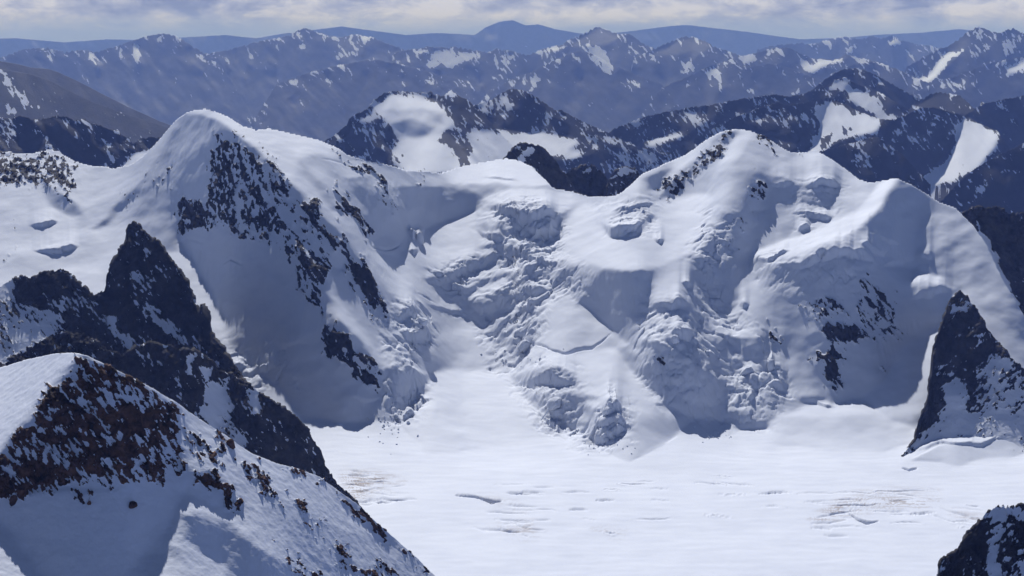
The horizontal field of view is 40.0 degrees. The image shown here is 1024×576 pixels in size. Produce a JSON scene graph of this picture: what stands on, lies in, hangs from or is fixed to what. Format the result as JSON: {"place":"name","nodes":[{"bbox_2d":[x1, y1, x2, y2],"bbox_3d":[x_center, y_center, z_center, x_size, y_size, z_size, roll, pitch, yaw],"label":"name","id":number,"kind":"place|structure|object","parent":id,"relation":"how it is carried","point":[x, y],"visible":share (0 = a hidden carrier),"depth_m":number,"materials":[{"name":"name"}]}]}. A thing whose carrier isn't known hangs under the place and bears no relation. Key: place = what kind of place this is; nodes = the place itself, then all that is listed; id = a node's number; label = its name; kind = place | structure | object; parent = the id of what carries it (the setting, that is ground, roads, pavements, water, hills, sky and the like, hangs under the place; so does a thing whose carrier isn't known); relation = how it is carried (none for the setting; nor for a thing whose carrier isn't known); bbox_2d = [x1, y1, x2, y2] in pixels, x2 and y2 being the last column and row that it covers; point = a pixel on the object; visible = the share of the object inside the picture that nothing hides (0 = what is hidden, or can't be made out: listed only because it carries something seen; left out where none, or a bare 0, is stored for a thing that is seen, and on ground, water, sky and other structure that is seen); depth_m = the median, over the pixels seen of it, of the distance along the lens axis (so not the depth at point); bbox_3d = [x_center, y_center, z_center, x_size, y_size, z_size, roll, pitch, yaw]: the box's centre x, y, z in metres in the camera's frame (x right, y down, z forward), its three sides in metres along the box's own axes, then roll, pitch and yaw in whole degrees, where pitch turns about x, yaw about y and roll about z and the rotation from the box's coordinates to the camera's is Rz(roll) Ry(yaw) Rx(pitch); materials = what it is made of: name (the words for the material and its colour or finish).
{"place":"outdoors","nodes":[
{"label":"outdoors","id":0,"kind":"place"},
{"bbox_2d":[0,115,159,168],"bbox_3d":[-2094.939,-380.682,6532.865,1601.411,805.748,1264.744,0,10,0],"label":"mountain","id":1,"kind":"structure","parent":0,"point":[83,141],"depth_m":6716.53,"materials":[{"name":"stone"}]},
{"bbox_2d":[0,69,167,143],"bbox_3d":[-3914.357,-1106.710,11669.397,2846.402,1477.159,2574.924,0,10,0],"label":"mountain","id":2,"kind":"structure","parent":0,"point":[31,96],"depth_m":11853.95,"materials":[{"name":"grey stone"}]},
{"bbox_2d":[0,61,170,127],"bbox_3d":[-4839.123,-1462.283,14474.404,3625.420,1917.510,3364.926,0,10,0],"label":"mountain","id":3,"kind":"structure","parent":0,"point":[77,87],"depth_m":14875.71,"materials":[{"name":"grey stone"}]},
{"bbox_2d":[0,221,246,381],"bbox_3d":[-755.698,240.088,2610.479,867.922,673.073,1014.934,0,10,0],"label":"rock buttress","id":4,"kind":"object","parent":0,"point":[146,295],"visible":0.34,"depth_m":2672.65,"materials":[{"name":"grey stone"}]},
{"bbox_2d":[0,33,252,127],"bbox_3d":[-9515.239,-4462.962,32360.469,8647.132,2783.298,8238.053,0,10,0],"label":"mountain","id":5,"kind":"structure","parent":0,"point":[168,79],"depth_m":33433.96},
{"bbox_2d":[0,33,341,57],"bbox_3d":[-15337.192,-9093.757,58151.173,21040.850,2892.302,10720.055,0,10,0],"label":"mountain","id":6,"kind":"structure","parent":0,"point":[210,44],"depth_m":59680.82,"materials":[{"name":"blue stone"}]},
{"bbox_2d":[0,331,364,510],"bbox_3d":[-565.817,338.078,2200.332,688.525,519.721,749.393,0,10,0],"label":"rock ridge","id":7,"kind":"object","parent":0,"point":[246,415],"visible":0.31,"depth_m":2251.56,"materials":[{"name":"grey stone"}]},
{"bbox_2d":[0,353,434,575],"bbox_3d":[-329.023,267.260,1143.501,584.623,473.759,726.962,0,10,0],"label":"mountain","id":8,"kind":"structure","parent":0,"point":[110,441],"depth_m":1008.36,"materials":[{"name":"white snow"}]},
{"bbox_2d":[8,495,17,505],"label":"boulder","id":9,"kind":"object","parent":8,"relation":"on","point":[13,499],"visible":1,"depth_m":964.08,"materials":[{"name":"grey stone"}]},
{"bbox_2d":[129,501,137,508],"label":"boulder","id":10,"kind":"object","parent":8,"relation":"on","point":[132,504],"visible":1,"depth_m":977.96,"materials":[{"name":"grey stone"}]},
{"bbox_2d":[227,439,234,448],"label":"boulder","id":11,"kind":"object","parent":8,"relation":"on","point":[230,443],"visible":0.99,"depth_m":1087.51,"materials":[{"name":"grey stone"}]},
{"bbox_2d":[0,108,440,418],"bbox_3d":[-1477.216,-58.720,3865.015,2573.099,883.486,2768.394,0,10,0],"label":"mountain","id":12,"kind":"structure","parent":0,"point":[291,257],"depth_m":3269.29,"materials":[{"name":"white snow"}]},
{"bbox_2d":[205,28,406,118],"bbox_3d":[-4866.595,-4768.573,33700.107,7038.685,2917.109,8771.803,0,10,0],"label":"mountain","id":13,"kind":"structure","parent":0,"point":[257,72],"depth_m":35154.59,"materials":[{"name":"stone"}]},
{"bbox_2d":[251,59,480,141],"bbox_3d":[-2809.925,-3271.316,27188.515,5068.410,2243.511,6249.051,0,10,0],"label":"mountain","id":14,"kind":"structure","parent":0,"point":[323,105],"depth_m":27960.71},
{"bbox_2d":[322,90,513,173],"bbox_3d":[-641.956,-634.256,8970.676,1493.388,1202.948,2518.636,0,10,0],"label":"mountain","id":15,"kind":"structure","parent":0,"point":[430,131],"depth_m":9055.68,"materials":[{"name":"snow"}]},
{"bbox_2d":[287,20,583,55],"bbox_3d":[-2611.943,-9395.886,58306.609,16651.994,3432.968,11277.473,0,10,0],"label":"mountain","id":16,"kind":"structure","parent":0,"point":[515,36],"depth_m":59884.71,"materials":[{"name":"blue stone"}]},
{"bbox_2d":[391,46,516,100],"bbox_3d":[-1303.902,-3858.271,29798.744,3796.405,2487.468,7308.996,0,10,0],"label":"mountain","id":17,"kind":"structure","parent":0,"point":[483,73],"depth_m":31146.83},
{"bbox_2d":[0,0,1023,41],"label":"sky","id":18,"kind":"structure","parent":0,"point":[46,20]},
{"bbox_2d":[334,158,772,418],"bbox_3d":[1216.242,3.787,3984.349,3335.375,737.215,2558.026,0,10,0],"label":"icefall","id":19,"kind":"object","parent":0,"point":[611,295],"visible":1,"depth_m":3164.65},
{"bbox_2d":[416,231,423,244],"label":"serac","id":20,"kind":"object","parent":19,"relation":"on","point":[419,238],"visible":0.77,"depth_m":3478.38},
{"bbox_2d":[415,317,427,326],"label":"serac","id":21,"kind":"object","parent":19,"relation":"on","point":[423,322],"visible":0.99,"depth_m":3114.63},
{"bbox_2d":[518,339,530,353],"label":"serac","id":22,"kind":"object","parent":19,"relation":"on","point":[524,346],"visible":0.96,"depth_m":3140.84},
{"bbox_2d":[503,142,577,192],"bbox_3d":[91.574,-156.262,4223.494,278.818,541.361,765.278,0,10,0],"label":"rock pinnacle","id":23,"kind":"object","parent":19,"relation":"on","point":[541,161],"visible":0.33,"depth_m":4307.82,"materials":[{"name":"grey stone"}]},
{"bbox_2d":[541,397,561,419],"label":"serac","id":24,"kind":"object","parent":19,"relation":"on","point":[553,403],"visible":1,"depth_m":2858.80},
{"bbox_2d":[566,164,608,196],"bbox_3d":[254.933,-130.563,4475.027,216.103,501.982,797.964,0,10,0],"label":"rock outcrop","id":25,"kind":"object","parent":19,"relation":"on","point":[591,180],"visible":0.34,"depth_m":4564.07,"materials":[{"name":"grey stone"}]},
{"bbox_2d":[602,406,612,415],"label":"serac","id":26,"kind":"object","parent":19,"relation":"on","point":[606,410],"visible":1,"depth_m":2743.12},
{"bbox_2d":[671,334,678,343],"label":"serac","id":27,"kind":"object","parent":19,"relation":"on","point":[674,339],"visible":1,"depth_m":2903.19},
{"bbox_2d":[740,367,753,375],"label":"serac","id":28,"kind":"object","parent":19,"relation":"on","point":[746,371],"visible":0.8,"depth_m":2932.07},
{"bbox_2d":[767,358,774,371],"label":"serac","id":29,"kind":"object","parent":19,"relation":"on","point":[770,365],"visible":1,"depth_m":2947.34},
{"bbox_2d":[486,27,653,76],"bbox_3d":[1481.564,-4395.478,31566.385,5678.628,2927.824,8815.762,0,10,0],"label":"mountain","id":30,"kind":"structure","parent":0,"point":[621,51],"depth_m":32798.13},
{"bbox_2d":[480,50,663,132],"bbox_3d":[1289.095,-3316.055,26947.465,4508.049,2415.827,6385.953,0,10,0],"label":"mountain","id":31,"kind":"structure","parent":0,"point":[599,93],"depth_m":27657.53,"materials":[{"name":"stone"}]},
{"bbox_2d":[474,89,671,179],"bbox_3d":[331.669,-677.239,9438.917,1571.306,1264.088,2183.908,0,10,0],"label":"mountain","id":32,"kind":"structure","parent":0,"point":[567,141],"depth_m":9636.31,"materials":[{"name":"stone"}]},
{"bbox_2d":[606,166,639,196],"bbox_3d":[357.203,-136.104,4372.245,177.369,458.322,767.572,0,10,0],"label":"mountain","id":33,"kind":"structure","parent":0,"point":[622,179],"depth_m":4451.74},
{"bbox_2d":[299,372,1023,575],"bbox_3d":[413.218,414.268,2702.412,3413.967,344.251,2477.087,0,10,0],"label":"glacier","id":34,"kind":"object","parent":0,"point":[488,474],"visible":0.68,"depth_m":2498.73,"materials":[{"name":"white snow"}]},
{"bbox_2d":[630,36,740,86],"bbox_3d":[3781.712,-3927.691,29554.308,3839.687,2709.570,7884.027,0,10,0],"label":"mountain","id":35,"kind":"structure","parent":0,"point":[667,63],"depth_m":30627.42,"materials":[{"name":"stone"}]},
{"bbox_2d":[640,62,823,118],"bbox_3d":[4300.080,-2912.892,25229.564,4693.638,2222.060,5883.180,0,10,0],"label":"mountain","id":36,"kind":"structure","parent":0,"point":[718,83],"depth_m":26009.49,"materials":[{"name":"stone"}]},
{"bbox_2d":[609,77,911,159],"bbox_3d":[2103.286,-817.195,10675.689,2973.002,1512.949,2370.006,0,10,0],"label":"mountain","id":37,"kind":"structure","parent":0,"point":[679,133],"depth_m":10964.77,"materials":[{"name":"stone"}]},
{"bbox_2d":[617,25,969,55],"bbox_3d":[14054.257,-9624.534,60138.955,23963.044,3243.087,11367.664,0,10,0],"label":"mountain","id":38,"kind":"structure","parent":0,"point":[742,43],"depth_m":61832.98,"materials":[{"name":"blue stone"}]},
{"bbox_2d":[725,47,887,79],"bbox_3d":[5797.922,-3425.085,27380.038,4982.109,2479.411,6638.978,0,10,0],"label":"mountain","id":39,"kind":"structure","parent":0,"point":[792,59],"depth_m":28660.87,"materials":[{"name":"stone"}]},
{"bbox_2d":[619,129,1023,418],"bbox_3d":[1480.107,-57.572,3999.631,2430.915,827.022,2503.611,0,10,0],"label":"mountain","id":40,"kind":"structure","parent":0,"point":[857,284],"depth_m":3125.75,"materials":[{"name":"white snow"}]},
{"bbox_2d":[757,35,940,72],"bbox_3d":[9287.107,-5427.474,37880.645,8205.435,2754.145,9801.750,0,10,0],"label":"mountain","id":41,"kind":"structure","parent":0,"point":[891,51],"depth_m":39920.62,"materials":[{"name":"stone"}]},
{"bbox_2d":[709,98,1009,202],"bbox_3d":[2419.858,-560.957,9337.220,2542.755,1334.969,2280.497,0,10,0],"label":"mountain","id":42,"kind":"structure","parent":0,"point":[943,152],"depth_m":9505.42,"materials":[{"name":"stone"}]},
{"bbox_2d":[811,68,920,109],"bbox_3d":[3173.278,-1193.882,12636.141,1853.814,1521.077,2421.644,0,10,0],"label":"mountain","id":43,"kind":"structure","parent":0,"point":[874,82],"depth_m":13015.77,"materials":[{"name":"stone"}]},
{"bbox_2d":[819,137,930,196],"bbox_3d":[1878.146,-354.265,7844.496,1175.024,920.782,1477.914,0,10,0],"label":"mountain","id":44,"kind":"structure","parent":0,"point":[874,159],"depth_m":8050.08,"materials":[{"name":"stone"}]},
{"bbox_2d":[831,61,933,91],"bbox_3d":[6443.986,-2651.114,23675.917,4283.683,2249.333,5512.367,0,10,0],"label":"mountain","id":45,"kind":"structure","parent":0,"point":[902,80],"depth_m":24593.50,"materials":[{"name":"stone"}]},
{"bbox_2d":[909,92,983,116],"bbox_3d":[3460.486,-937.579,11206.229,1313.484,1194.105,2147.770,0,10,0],"label":"mountain","id":46,"kind":"structure","parent":0,"point":[957,104],"depth_m":11521.23,"materials":[{"name":"stone"}]},
{"bbox_2d":[901,290,1023,456],"bbox_3d":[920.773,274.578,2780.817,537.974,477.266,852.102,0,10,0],"label":"rock spur","id":47,"kind":"structure","parent":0,"point":[975,386],"depth_m":2795.81,"materials":[{"name":"grey stone"}]},
{"bbox_2d":[905,26,1023,84],"bbox_3d":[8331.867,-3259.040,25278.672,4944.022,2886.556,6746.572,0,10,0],"label":"mountain","id":48,"kind":"structure","parent":0,"point":[972,49],"depth_m":26338.38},
{"bbox_2d":[908,56,1023,108],"bbox_3d":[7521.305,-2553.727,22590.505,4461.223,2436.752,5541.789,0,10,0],"label":"mountain","id":49,"kind":"structure","parent":0,"point":[992,82],"depth_m":23135.39,"materials":[{"name":"stone"}]},
{"bbox_2d":[936,503,1023,575],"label":"rock outcrop","id":50,"kind":"object","parent":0,"point":[991,543],"visible":1,"depth_m":1356.87,"materials":[{"name":"grey stone"}]},
{"bbox_2d":[940,143,1023,213],"bbox_3d":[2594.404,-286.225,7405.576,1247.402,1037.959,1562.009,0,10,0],"label":"mountain","id":51,"kind":"structure","parent":0,"point":[997,181],"depth_m":7516.62,"materials":[{"name":"stone"}]},
{"bbox_2d":[961,205,1023,314],"bbox_3d":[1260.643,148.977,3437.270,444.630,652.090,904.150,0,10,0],"label":"rock ridge","id":52,"kind":"object","parent":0,"point":[1000,230],"visible":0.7,"depth_m":3548.74,"materials":[{"name":"grey stone"}]},
{"bbox_2d":[965,95,1023,149],"bbox_3d":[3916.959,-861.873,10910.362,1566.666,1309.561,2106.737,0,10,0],"label":"mountain","id":53,"kind":"structure","parent":0,"point":[1004,118],"depth_m":11142.62,"materials":[{"name":"stone"}]}
]}

